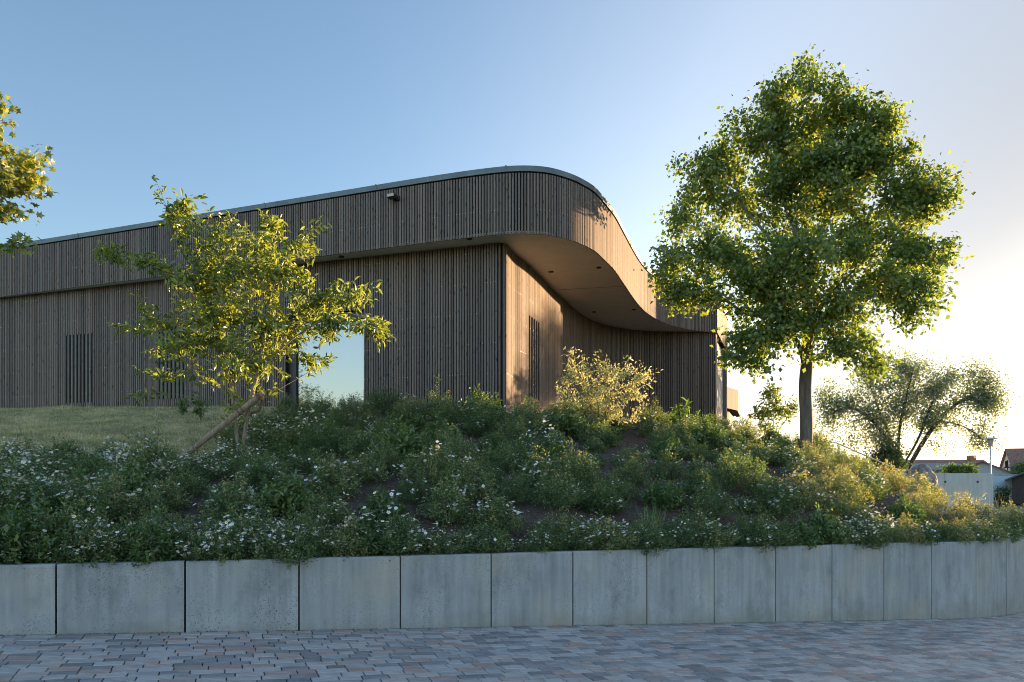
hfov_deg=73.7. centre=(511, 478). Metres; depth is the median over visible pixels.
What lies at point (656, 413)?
cinquefoil shrub
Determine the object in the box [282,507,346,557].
cinquefoil shrub
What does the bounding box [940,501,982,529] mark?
cinquefoil shrub
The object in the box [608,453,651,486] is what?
cinquefoil shrub
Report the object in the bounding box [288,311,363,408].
window
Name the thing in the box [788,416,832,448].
cinquefoil shrub
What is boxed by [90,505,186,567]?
cinquefoil shrub
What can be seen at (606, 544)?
cinquefoil shrub
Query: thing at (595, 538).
cinquefoil shrub
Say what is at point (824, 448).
cinquefoil shrub
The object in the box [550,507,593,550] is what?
cinquefoil shrub
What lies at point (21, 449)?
cinquefoil shrub
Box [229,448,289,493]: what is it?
cinquefoil shrub
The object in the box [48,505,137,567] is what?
cinquefoil shrub
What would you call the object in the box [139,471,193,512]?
cinquefoil shrub
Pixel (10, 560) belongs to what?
cinquefoil shrub
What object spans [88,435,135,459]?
cinquefoil shrub
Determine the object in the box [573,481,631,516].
cinquefoil shrub
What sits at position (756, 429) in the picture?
cinquefoil shrub
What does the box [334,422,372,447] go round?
cinquefoil shrub
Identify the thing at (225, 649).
paving bed
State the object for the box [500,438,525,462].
grass clump
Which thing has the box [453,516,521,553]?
cinquefoil shrub
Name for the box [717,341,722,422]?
door panel
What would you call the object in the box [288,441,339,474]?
cinquefoil shrub
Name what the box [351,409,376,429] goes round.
cinquefoil shrub
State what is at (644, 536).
cinquefoil shrub
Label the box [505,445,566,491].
cinquefoil shrub
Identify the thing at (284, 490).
spiraea shrub
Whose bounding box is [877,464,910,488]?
cinquefoil shrub
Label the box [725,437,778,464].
cinquefoil shrub
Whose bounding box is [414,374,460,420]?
cinquefoil shrub
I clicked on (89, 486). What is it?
cinquefoil shrub
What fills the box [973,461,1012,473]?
grey barn
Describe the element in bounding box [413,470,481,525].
cinquefoil shrub
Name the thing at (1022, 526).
spiraea shrub
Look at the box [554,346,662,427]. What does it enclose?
variegated dogwood
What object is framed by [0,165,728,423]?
timber hall
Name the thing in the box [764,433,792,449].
cinquefoil shrub
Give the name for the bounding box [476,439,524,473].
cinquefoil shrub
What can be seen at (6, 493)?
cinquefoil shrub
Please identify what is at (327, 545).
cinquefoil shrub
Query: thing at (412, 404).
cinquefoil shrub
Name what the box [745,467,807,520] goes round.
cinquefoil shrub
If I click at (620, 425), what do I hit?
cinquefoil shrub
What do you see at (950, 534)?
cinquefoil shrub
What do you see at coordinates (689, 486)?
cinquefoil shrub
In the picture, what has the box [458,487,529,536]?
cinquefoil shrub
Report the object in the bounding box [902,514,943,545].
cinquefoil shrub
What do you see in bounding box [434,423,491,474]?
cinquefoil shrub
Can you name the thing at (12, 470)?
cinquefoil shrub
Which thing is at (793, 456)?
leafy weed
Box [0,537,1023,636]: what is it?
retaining wall
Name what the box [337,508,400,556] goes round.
spiraea shrub
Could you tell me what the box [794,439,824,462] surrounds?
cinquefoil shrub
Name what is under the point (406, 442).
spiraea shrub
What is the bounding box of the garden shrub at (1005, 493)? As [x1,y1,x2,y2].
[993,484,1012,506]
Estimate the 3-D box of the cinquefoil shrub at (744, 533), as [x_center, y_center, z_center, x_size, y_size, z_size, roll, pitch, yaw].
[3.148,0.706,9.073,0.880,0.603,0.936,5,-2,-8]
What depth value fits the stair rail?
21.98 m
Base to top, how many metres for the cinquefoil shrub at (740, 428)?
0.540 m
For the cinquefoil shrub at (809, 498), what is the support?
on the embankment terrain at (531, 512)
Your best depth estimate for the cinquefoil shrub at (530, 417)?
12.11 m
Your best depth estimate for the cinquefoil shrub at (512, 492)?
8.77 m
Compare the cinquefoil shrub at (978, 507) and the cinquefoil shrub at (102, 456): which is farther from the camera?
the cinquefoil shrub at (978, 507)
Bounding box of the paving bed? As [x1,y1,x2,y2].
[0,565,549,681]
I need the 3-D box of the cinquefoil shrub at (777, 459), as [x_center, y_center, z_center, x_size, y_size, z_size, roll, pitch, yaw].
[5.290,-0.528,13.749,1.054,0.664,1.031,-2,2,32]
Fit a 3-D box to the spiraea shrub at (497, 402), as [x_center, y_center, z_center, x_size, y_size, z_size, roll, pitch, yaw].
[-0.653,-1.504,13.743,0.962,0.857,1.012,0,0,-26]
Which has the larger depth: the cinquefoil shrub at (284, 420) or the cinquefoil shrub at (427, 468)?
the cinquefoil shrub at (284, 420)
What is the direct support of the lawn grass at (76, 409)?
on the embankment terrain at (531, 512)
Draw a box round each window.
[66,333,92,403]
[159,326,184,398]
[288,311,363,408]
[531,318,533,396]
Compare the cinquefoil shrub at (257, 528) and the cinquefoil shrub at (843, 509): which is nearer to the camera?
the cinquefoil shrub at (257, 528)
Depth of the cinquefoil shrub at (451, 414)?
12.82 m
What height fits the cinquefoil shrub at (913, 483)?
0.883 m
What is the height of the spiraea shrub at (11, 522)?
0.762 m
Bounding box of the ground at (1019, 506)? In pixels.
[993,502,1023,512]
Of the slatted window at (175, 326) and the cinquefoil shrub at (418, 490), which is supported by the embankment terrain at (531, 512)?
the cinquefoil shrub at (418, 490)
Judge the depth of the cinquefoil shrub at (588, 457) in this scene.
10.14 m
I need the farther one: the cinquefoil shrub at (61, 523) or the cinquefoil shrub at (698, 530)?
the cinquefoil shrub at (698, 530)
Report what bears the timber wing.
on the embankment terrain at (531, 512)
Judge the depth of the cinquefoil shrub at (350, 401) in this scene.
14.44 m
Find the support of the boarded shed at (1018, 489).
on the ground at (1019, 506)
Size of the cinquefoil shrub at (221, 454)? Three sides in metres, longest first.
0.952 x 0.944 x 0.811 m
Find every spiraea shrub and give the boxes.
[0,486,76,563]
[0,516,29,561]
[91,455,159,502]
[121,508,193,564]
[251,465,317,518]
[262,436,303,460]
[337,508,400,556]
[357,484,409,522]
[368,414,439,461]
[378,401,428,433]
[417,411,461,442]
[457,383,506,418]
[540,402,588,436]
[639,472,689,510]
[645,431,690,460]
[685,413,728,450]
[754,424,785,445]
[778,514,821,549]
[799,501,850,544]
[879,492,926,524]
[1013,524,1023,536]
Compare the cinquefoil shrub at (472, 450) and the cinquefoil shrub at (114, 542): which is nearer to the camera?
the cinquefoil shrub at (114, 542)
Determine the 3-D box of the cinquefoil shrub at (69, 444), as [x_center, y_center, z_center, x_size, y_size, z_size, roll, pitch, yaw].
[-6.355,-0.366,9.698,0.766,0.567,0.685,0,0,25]
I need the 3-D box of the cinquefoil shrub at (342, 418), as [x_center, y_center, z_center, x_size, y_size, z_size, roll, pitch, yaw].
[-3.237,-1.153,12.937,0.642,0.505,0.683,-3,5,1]
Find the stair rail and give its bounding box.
[830,442,908,471]
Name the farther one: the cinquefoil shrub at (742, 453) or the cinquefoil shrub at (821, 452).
the cinquefoil shrub at (821, 452)
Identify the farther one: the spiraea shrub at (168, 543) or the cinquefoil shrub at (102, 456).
the cinquefoil shrub at (102, 456)
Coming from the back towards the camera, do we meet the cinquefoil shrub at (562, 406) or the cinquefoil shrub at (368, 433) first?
the cinquefoil shrub at (562, 406)
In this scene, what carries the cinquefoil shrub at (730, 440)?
on the embankment terrain at (531, 512)
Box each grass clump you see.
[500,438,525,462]
[634,499,665,532]
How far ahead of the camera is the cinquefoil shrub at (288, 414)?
13.39 m
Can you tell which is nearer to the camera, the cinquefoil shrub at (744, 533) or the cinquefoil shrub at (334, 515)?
the cinquefoil shrub at (334, 515)
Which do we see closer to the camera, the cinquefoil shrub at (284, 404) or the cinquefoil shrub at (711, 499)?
the cinquefoil shrub at (711, 499)
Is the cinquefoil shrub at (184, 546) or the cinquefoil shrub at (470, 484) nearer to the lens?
the cinquefoil shrub at (184, 546)
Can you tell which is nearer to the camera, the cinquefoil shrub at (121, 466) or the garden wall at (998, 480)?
the cinquefoil shrub at (121, 466)
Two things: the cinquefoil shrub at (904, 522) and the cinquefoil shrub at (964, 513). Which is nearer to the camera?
the cinquefoil shrub at (904, 522)
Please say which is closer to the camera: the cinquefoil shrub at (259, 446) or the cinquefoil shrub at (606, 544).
the cinquefoil shrub at (606, 544)
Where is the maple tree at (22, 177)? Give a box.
[0,92,57,259]
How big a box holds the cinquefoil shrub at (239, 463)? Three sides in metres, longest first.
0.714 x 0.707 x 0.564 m
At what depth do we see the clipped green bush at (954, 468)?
35.76 m
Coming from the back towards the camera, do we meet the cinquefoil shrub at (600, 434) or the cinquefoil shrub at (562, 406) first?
the cinquefoil shrub at (562, 406)
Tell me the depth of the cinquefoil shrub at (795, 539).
9.21 m
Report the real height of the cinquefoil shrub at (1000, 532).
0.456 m
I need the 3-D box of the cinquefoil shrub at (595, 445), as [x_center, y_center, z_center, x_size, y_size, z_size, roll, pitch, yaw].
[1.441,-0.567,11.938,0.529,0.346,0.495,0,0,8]
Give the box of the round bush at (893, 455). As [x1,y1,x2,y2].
[861,434,914,472]
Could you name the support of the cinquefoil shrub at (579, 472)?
on the embankment terrain at (531, 512)
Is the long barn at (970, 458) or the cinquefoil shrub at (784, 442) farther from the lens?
the long barn at (970, 458)
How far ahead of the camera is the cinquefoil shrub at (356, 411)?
13.51 m
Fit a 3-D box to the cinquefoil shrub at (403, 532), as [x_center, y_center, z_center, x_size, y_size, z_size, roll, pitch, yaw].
[-1.315,0.503,7.300,1.020,0.766,0.998,6,-1,-40]
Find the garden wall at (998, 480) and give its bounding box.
[993,474,1016,501]
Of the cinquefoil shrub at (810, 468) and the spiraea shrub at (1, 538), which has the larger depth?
the cinquefoil shrub at (810, 468)
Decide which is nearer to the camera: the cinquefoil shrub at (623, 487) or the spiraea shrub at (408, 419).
the cinquefoil shrub at (623, 487)
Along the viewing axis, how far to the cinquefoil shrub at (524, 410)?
12.83 m
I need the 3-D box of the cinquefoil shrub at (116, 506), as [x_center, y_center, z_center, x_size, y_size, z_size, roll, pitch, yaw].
[-4.102,0.163,7.172,1.086,0.873,1.076,3,-2,-14]
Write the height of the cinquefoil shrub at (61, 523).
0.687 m
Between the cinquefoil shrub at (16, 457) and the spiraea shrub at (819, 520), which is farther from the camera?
the spiraea shrub at (819, 520)
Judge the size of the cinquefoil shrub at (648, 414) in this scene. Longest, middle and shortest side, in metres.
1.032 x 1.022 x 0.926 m
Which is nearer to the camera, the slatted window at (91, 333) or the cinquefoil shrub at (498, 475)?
the cinquefoil shrub at (498, 475)
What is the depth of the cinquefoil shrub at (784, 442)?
14.76 m
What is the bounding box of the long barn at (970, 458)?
[871,455,987,468]
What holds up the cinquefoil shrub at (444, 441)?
on the embankment terrain at (531, 512)
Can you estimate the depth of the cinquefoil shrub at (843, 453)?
14.34 m
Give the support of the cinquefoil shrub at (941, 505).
on the embankment terrain at (531, 512)
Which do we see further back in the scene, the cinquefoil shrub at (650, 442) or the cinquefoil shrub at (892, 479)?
the cinquefoil shrub at (892, 479)
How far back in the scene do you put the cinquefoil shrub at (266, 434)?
11.84 m
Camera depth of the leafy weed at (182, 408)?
14.99 m
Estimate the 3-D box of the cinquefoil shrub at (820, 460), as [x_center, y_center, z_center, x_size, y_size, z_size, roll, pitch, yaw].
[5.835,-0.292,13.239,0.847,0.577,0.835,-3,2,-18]
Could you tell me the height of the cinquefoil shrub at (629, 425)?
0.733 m
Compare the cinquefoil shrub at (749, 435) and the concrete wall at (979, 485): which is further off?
the concrete wall at (979, 485)
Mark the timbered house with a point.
(1010, 456)
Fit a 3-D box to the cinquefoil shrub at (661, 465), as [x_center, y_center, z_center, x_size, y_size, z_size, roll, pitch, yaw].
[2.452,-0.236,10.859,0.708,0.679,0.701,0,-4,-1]
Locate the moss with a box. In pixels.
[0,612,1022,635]
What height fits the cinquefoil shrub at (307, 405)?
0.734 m
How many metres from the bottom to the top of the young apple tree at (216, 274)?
4.562 m
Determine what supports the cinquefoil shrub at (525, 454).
on the embankment terrain at (531, 512)
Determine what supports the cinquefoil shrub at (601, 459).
on the embankment terrain at (531, 512)
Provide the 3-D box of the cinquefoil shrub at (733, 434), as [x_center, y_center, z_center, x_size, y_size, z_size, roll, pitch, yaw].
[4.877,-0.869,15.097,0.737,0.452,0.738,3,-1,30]
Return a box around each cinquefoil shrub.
[0,425,46,462]
[0,442,33,472]
[0,449,50,500]
[0,450,58,486]
[0,458,87,517]
[0,494,36,564]
[0,501,87,563]
[6,433,89,476]
[20,459,102,504]
[25,499,97,563]
[25,506,132,563]
[28,446,107,483]
[30,451,150,519]
[36,433,91,464]
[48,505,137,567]
[55,455,172,529]
[79,441,135,472]
[85,521,149,559]
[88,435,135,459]
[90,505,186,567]
[91,450,153,485]
[99,421,194,482]
[126,500,192,534]
[139,435,178,465]
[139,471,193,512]
[155,498,249,568]
[161,456,217,497]
[162,441,229,481]
[176,512,256,564]
[194,468,274,529]
[199,427,264,470]
[201,468,256,507]
[205,500,281,560]
[206,490,308,559]
[207,410,267,444]
[218,445,261,478]
[224,432,270,460]
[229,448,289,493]
[237,405,278,430]
[237,449,302,481]
[240,414,301,452]
[246,423,281,445]
[246,517,301,563]
[249,497,327,569]
[263,408,293,434]
[269,392,307,415]
[271,447,307,467]
[277,404,306,423]
[279,408,340,444]
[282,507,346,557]
[283,406,342,435]
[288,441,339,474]
[290,410,354,456]
[294,491,354,528]
[297,447,363,505]
[299,386,334,414]
[304,518,355,560]
[310,395,344,421]
[327,407,357,426]
[328,515,383,556]
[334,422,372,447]
[334,446,393,484]
[336,393,364,412]
[338,428,385,457]
[338,490,431,560]
[349,392,381,419]
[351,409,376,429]
[362,369,407,414]
[364,413,400,435]
[364,431,409,471]
[386,418,423,443]
[392,440,470,483]
[393,393,426,414]
[393,458,437,504]
[410,529,447,553]
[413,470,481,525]
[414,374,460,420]
[415,521,470,556]
[418,423,464,463]
[426,401,462,424]
[428,452,500,505]
[432,416,469,448]
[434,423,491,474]
[445,525,479,553]
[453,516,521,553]
[454,408,500,436]
[457,392,507,426]
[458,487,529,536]
[464,450,511,486]
[473,429,512,452]
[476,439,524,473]
[487,465,536,504]
[491,402,534,442]
[500,391,553,437]
[505,395,542,425]
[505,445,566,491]
[507,438,558,469]
[508,420,574,457]
[516,520,557,554]
[524,502,590,550]
[527,464,588,509]
[538,403,564,417]
[541,442,610,494]
[545,424,569,447]
[548,394,583,413]
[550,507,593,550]
[556,436,602,478]
[562,380,601,422]
[567,509,635,549]
[573,413,622,447]
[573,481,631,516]
[576,407,612,439]
[579,436,607,452]
[581,514,642,554]
[585,452,607,466]
[591,411,627,437]
[592,464,641,500]
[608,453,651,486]
[609,442,653,467]
[611,402,632,430]
[615,515,664,555]
[630,397,669,430]
[631,508,678,558]
[637,416,664,437]
[638,400,672,424]
[640,420,684,450]
[646,444,691,480]
[652,412,699,448]
[656,517,695,547]
[663,494,727,547]
[669,415,698,436]
[672,465,722,499]
[681,453,715,477]
[681,473,740,519]
[682,442,719,462]
[686,411,712,432]
[686,511,740,551]
[700,410,735,431]
[707,450,746,480]
[712,425,774,495]
[712,445,755,468]
[718,509,784,546]
[723,431,738,449]
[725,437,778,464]
[727,429,748,443]
[728,414,765,437]
[728,491,764,514]
[729,424,754,434]
[730,503,796,554]
[736,424,760,446]
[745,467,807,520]
[756,437,800,466]
[764,425,796,455]
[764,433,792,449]
[765,507,801,547]
[772,465,834,509]
[778,451,822,479]
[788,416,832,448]
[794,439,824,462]
[795,432,840,457]
[795,448,834,474]
[801,444,827,459]
[810,464,878,510]
[813,464,862,493]
[818,485,868,519]
[820,515,866,547]
[823,444,869,472]
[838,448,873,472]
[840,513,890,549]
[842,456,883,483]
[842,467,893,502]
[843,502,909,549]
[856,462,893,498]
[872,456,912,493]
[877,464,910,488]
[881,491,938,520]
[882,511,925,545]
[896,470,950,506]
[897,484,948,516]
[897,485,930,503]
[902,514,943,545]
[904,477,945,504]
[920,519,962,543]
[939,500,983,522]
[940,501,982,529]
[941,517,975,544]
[946,492,997,522]
[950,517,999,545]
[966,517,1013,543]
[980,516,1006,532]
[990,500,1023,529]
[998,522,1023,542]
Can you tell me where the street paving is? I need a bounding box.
[0,612,1023,681]
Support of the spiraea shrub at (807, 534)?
on the embankment terrain at (531, 512)
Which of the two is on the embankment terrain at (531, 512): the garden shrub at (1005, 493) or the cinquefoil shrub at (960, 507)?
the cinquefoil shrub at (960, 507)
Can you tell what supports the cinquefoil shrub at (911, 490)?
on the embankment terrain at (531, 512)
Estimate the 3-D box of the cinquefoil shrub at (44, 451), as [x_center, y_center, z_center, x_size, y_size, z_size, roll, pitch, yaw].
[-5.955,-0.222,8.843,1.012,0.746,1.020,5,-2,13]
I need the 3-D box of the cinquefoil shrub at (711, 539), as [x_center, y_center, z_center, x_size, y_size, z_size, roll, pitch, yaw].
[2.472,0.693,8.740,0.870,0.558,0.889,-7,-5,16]
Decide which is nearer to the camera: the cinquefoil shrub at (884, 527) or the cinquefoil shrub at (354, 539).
the cinquefoil shrub at (354, 539)
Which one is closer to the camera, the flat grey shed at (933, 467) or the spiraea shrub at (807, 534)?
the spiraea shrub at (807, 534)
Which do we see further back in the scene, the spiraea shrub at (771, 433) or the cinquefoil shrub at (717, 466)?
the spiraea shrub at (771, 433)
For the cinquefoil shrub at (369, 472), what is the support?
on the embankment terrain at (531, 512)
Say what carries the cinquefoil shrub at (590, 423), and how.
on the embankment terrain at (531, 512)
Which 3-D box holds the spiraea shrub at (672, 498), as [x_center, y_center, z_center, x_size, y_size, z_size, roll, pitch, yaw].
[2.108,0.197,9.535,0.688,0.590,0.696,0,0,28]
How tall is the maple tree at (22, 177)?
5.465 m
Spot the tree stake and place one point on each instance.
(238, 412)
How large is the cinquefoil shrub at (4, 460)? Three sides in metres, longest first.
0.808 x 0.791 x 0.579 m
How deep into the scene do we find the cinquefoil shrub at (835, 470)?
11.87 m
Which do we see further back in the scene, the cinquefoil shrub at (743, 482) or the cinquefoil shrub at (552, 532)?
the cinquefoil shrub at (743, 482)
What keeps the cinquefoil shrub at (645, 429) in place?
on the embankment terrain at (531, 512)
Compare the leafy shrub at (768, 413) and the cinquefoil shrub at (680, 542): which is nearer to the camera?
the cinquefoil shrub at (680, 542)
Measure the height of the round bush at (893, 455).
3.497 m
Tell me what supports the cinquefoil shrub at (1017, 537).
on the embankment terrain at (531, 512)
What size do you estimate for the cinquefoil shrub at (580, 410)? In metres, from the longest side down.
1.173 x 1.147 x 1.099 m
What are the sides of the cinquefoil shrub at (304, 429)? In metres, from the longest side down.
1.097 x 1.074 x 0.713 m
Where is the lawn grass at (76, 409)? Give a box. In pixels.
[0,404,280,464]
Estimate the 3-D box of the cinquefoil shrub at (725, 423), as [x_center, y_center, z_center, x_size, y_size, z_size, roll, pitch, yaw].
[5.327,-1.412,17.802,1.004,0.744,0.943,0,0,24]
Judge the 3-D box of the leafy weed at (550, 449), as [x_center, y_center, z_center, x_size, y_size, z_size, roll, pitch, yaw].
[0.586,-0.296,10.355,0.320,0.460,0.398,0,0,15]
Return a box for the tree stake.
[179,391,264,460]
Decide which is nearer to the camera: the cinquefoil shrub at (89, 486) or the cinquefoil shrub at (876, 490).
the cinquefoil shrub at (89, 486)
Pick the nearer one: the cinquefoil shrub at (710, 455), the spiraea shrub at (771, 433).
the cinquefoil shrub at (710, 455)
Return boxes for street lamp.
[983,437,997,472]
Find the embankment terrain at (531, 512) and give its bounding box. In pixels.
[0,407,974,563]
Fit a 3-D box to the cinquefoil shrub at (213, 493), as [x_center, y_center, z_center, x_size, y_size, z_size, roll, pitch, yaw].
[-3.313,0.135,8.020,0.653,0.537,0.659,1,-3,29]
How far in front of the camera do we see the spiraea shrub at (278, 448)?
10.49 m
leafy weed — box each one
[175,395,192,414]
[190,391,211,420]
[540,444,561,470]
[670,397,692,427]
[686,410,699,420]
[781,445,803,470]
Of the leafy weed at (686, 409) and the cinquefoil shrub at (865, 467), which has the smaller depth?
the cinquefoil shrub at (865, 467)
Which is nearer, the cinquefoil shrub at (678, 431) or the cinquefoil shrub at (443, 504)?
the cinquefoil shrub at (443, 504)
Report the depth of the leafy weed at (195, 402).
14.12 m
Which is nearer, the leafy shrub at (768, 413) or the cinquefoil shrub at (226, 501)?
the cinquefoil shrub at (226, 501)
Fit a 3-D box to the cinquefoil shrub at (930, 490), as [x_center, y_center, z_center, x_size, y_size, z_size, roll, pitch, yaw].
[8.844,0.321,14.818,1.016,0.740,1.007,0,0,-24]
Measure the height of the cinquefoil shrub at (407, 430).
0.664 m
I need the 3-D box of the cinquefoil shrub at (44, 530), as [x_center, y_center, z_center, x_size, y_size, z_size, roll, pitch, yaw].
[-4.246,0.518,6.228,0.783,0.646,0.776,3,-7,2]
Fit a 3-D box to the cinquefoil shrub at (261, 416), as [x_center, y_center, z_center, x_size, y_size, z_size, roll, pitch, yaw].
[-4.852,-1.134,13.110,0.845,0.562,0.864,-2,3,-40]
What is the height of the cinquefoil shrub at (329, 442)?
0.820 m
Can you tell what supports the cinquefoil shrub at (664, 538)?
on the embankment terrain at (531, 512)
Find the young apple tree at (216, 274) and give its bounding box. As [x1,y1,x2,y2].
[92,175,395,450]
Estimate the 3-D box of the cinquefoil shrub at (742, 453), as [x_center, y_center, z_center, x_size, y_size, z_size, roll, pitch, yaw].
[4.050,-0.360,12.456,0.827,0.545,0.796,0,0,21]
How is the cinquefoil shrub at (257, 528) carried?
on the embankment terrain at (531, 512)
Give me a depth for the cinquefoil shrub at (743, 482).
10.62 m
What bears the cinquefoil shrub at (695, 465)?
on the embankment terrain at (531, 512)
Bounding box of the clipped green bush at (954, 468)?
[933,461,980,472]
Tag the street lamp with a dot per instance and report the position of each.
(990, 440)
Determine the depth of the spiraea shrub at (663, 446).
11.96 m
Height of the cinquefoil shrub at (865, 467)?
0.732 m
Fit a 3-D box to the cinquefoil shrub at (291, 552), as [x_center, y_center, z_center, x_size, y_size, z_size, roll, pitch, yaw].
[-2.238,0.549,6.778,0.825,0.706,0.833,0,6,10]
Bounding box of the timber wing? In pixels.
[727,385,740,430]
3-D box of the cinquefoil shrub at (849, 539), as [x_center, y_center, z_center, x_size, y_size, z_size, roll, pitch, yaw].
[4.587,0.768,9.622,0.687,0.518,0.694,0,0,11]
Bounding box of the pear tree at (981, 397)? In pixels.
[797,344,1020,472]
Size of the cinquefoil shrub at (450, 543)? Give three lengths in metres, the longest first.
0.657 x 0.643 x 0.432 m
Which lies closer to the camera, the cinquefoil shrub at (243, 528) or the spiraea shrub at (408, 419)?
the cinquefoil shrub at (243, 528)
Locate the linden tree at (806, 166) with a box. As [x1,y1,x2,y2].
[633,43,975,450]
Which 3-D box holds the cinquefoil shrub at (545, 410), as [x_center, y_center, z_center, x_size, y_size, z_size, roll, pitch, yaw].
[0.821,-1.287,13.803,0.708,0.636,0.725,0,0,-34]
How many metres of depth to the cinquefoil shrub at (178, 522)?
6.87 m
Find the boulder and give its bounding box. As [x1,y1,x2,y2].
[906,464,937,500]
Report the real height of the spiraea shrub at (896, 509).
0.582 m
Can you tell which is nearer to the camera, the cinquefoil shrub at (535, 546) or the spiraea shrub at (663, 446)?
the cinquefoil shrub at (535, 546)
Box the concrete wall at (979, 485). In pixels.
[891,473,992,518]
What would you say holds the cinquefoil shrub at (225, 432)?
on the embankment terrain at (531, 512)
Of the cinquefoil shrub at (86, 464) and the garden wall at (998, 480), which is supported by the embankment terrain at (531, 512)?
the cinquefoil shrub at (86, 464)
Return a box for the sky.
[0,0,1023,466]
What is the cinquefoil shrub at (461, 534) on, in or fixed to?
on the embankment terrain at (531, 512)
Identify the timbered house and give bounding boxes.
[999,448,1023,472]
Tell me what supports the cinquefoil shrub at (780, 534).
on the embankment terrain at (531, 512)
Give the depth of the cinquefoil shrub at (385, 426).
11.53 m
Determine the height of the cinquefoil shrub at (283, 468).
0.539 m
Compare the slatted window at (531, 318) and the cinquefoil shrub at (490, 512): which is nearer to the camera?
the cinquefoil shrub at (490, 512)
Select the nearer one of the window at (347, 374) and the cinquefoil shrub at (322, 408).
the cinquefoil shrub at (322, 408)
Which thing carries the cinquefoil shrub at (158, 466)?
on the embankment terrain at (531, 512)
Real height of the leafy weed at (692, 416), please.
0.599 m
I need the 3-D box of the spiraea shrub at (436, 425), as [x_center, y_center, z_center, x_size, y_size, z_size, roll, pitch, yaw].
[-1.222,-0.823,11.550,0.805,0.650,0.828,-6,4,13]
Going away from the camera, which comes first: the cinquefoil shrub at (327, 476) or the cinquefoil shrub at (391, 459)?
the cinquefoil shrub at (327, 476)
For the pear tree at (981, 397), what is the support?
on the ground at (1019, 506)
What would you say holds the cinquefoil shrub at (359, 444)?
on the embankment terrain at (531, 512)
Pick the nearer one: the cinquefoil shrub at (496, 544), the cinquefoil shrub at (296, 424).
the cinquefoil shrub at (496, 544)
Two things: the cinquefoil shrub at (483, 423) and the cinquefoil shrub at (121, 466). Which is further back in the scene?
the cinquefoil shrub at (483, 423)
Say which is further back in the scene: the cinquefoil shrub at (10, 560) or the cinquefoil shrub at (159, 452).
the cinquefoil shrub at (159, 452)
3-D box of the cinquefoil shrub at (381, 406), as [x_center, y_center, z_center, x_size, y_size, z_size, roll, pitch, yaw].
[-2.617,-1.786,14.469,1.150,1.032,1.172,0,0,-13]
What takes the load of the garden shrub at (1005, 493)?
on the ground at (1019, 506)
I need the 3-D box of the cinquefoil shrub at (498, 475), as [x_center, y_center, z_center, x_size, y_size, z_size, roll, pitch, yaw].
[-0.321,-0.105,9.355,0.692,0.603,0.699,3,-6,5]
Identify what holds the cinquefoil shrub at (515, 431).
on the embankment terrain at (531, 512)
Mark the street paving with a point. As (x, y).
(988, 649)
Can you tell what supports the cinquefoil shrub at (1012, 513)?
on the embankment terrain at (531, 512)
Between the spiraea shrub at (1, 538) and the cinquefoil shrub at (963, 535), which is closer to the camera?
the spiraea shrub at (1, 538)
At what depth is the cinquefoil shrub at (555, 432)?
11.47 m
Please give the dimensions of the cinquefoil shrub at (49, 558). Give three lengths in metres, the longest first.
0.957 x 0.899 x 0.600 m
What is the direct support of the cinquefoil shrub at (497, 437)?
on the embankment terrain at (531, 512)
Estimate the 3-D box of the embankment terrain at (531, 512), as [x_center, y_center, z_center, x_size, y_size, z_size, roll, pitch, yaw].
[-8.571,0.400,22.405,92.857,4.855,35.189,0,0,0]
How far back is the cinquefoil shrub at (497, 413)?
12.73 m
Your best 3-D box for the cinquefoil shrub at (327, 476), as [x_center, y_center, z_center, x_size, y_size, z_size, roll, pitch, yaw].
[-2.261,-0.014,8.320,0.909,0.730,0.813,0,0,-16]
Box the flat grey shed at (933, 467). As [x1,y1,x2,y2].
[906,463,964,472]
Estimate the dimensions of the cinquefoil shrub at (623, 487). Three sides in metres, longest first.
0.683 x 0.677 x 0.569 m
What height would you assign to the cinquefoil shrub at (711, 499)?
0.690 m
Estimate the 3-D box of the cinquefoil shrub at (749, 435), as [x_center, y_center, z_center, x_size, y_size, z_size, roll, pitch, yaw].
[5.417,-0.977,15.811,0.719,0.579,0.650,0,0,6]
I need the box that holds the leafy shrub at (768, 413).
[744,382,799,431]
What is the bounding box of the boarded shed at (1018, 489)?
[1004,472,1023,503]
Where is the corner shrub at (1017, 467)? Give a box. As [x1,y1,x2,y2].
[1009,461,1023,473]
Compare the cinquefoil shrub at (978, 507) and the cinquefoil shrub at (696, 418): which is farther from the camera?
the cinquefoil shrub at (696, 418)
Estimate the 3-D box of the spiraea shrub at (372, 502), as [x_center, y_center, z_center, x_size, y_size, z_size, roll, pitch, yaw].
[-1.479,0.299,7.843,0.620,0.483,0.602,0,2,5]
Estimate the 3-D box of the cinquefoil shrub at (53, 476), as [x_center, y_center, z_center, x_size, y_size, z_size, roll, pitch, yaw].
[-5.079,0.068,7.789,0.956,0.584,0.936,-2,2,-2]
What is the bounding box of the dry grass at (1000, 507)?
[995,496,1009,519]
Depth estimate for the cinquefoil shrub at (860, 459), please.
15.89 m
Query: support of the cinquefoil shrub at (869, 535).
on the embankment terrain at (531, 512)
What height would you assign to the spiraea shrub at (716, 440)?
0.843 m
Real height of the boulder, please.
1.085 m
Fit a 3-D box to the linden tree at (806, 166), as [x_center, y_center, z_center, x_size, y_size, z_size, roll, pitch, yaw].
[6.485,-5.288,15.248,7.059,9.931,5.125,0,0,18]
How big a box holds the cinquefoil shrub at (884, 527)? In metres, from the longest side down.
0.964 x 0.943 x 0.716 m
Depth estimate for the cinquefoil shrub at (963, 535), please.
10.48 m
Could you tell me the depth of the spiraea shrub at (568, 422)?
12.60 m

